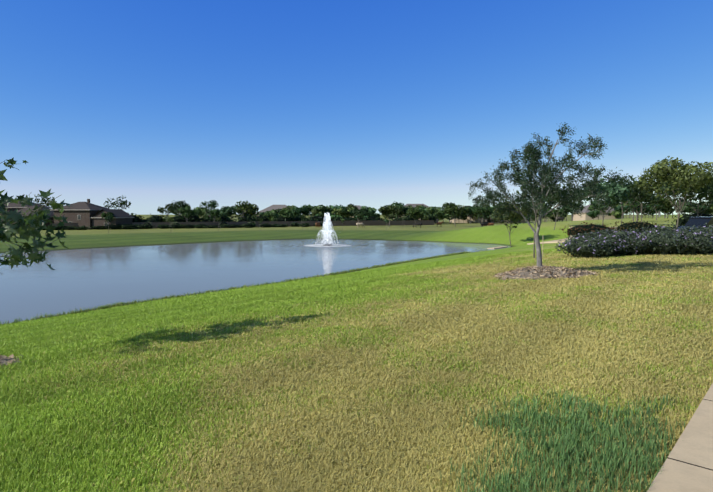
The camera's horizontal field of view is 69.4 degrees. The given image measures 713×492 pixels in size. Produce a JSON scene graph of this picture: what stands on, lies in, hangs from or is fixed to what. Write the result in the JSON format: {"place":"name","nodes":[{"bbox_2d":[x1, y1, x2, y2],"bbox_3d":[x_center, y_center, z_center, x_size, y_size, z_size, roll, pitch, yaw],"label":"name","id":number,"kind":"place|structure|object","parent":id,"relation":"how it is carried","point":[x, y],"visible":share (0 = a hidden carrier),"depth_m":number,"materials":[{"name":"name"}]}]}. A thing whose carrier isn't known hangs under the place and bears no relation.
{"place":"outdoors","nodes":[
{"label":"outdoors","id":0,"kind":"place"},
{"bbox_2d":[0,239,510,324],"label":"pond water","id":1,"kind":"structure","parent":0,"point":[82,279],"depth_m":44.42,"materials":[{"name":"grey"}]},
{"bbox_2d":[302,244,350,246],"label":"fountain ripples","id":2,"kind":"object","parent":1,"relation":"on","point":[334,245],"visible":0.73,"depth_m":75.39},
{"bbox_2d":[316,212,338,245],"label":"fountain","id":3,"kind":"object","parent":1,"relation":"in","point":[328,232],"visible":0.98,"depth_m":75.20,"materials":[{"name":"grey liquid"}]},
{"bbox_2d":[0,215,712,491],"bbox_3d":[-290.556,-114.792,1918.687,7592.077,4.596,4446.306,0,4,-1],"label":"terrain","id":4,"kind":"structure","parent":0,"point":[521,235],"depth_m":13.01,"materials":[{"name":"green plant"}]},
{"bbox_2d":[0,354,22,367],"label":"mulch bed","id":5,"kind":"object","parent":4,"relation":"on","point":[4,359],"visible":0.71,"depth_m":7.74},
{"bbox_2d":[1,201,53,226],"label":"house","id":6,"kind":"structure","parent":4,"relation":"on","point":[14,206],"depth_m":134.01,"materials":[{"name":"brick"}]},
{"bbox_2d":[0,157,72,274],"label":"tree","id":7,"kind":"object","parent":4,"relation":"on","point":[33,224],"visible":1,"depth_m":7.56,"materials":[{"name":"green plant"}]},
{"bbox_2d":[53,199,133,229],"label":"house","id":8,"kind":"structure","parent":4,"relation":"on","point":[86,214],"depth_m":125.31,"materials":[{"name":"brick"}]},
{"bbox_2d":[0,250,472,325],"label":"shore grass tufts","id":9,"kind":"object","parent":4,"relation":"on","point":[208,291],"visible":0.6,"depth_m":29.77,"materials":[{"name":"green plant"}]},
{"bbox_2d":[50,220,433,227],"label":"wooden fence","id":10,"kind":"object","parent":4,"relation":"on","point":[367,223],"visible":0.58,"depth_m":153.70,"materials":[{"name":"brown wood"}]},
{"bbox_2d":[105,182,548,257],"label":"saplings","id":11,"kind":"object","parent":4,"relation":"on","point":[304,218],"visible":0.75,"depth_m":95.19,"materials":[{"name":"green plant"}]},
{"bbox_2d":[33,194,712,226],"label":"tree belt","id":12,"kind":"object","parent":4,"relation":"on","point":[450,211],"visible":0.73,"depth_m":167.21,"materials":[{"name":"green plant"}]},
{"bbox_2d":[43,211,712,237],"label":"shrubs","id":13,"kind":"object","parent":4,"relation":"on","point":[581,229],"visible":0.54,"depth_m":134.19,"materials":[{"name":"green plant"}]},
{"bbox_2d":[256,204,621,222],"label":"distant houses","id":14,"kind":"structure","parent":4,"relation":"on","point":[582,217],"depth_m":214.94,"materials":[{"name":"beige brick"}]},
{"bbox_2d":[315,217,564,227],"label":"cattle","id":15,"kind":"object","parent":4,"relation":"on","point":[438,223],"visible":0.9,"depth_m":139.82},
{"bbox_2d":[487,246,507,248],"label":"outfall apron","id":16,"kind":"object","parent":4,"relation":"on","point":[497,247],"visible":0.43,"depth_m":69.97,"materials":[{"name":"concrete"}]},
{"bbox_2d":[493,265,598,279],"bbox_3d":[5.783,0.781,15.767,3.265,0.445,2.910,1,4,12],"label":"mulch bed","id":17,"kind":"object","parent":4,"relation":"on","point":[536,272],"visible":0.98,"depth_m":15.07,"materials":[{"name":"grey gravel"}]},
{"bbox_2d":[466,122,632,266],"bbox_3d":[5.633,-1.353,15.441,3.235,4.621,3.933,-3,5,-44],"label":"live oak tree","id":18,"kind":"object","parent":17,"relation":"in","point":[545,173],"visible":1,"depth_m":15.29,"materials":[{"name":"green plant"}]},
{"bbox_2d":[492,156,712,244],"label":"park trees","id":19,"kind":"object","parent":4,"relation":"on","point":[672,179],"visible":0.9,"depth_m":46.46,"materials":[{"name":"green plant"}]},
{"bbox_2d":[555,223,712,257],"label":"sage hedge","id":20,"kind":"object","parent":4,"relation":"on","point":[663,240],"visible":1,"depth_m":22.14,"materials":[{"name":"green plant"}]},
{"bbox_2d":[0,0,712,214],"label":"sky","id":21,"kind":"structure","parent":0,"point":[153,104],"materials":[{"name":"blue"}]},
{"bbox_2d":[527,238,569,244],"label":"path","id":22,"kind":"structure","parent":0,"point":[556,241],"depth_m":53.78,"materials":[{"name":"concrete"}]},
{"bbox_2d":[677,216,712,229],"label":"parked car","id":23,"kind":"object","parent":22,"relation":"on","point":[696,222],"visible":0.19,"depth_m":31.52,"materials":[{"name":"black paint"}]},
{"bbox_2d":[647,383,712,491],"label":"sidewalk","id":24,"kind":"structure","parent":0,"point":[688,465],"depth_m":3.50,"materials":[{"name":"concrete"}]}
]}

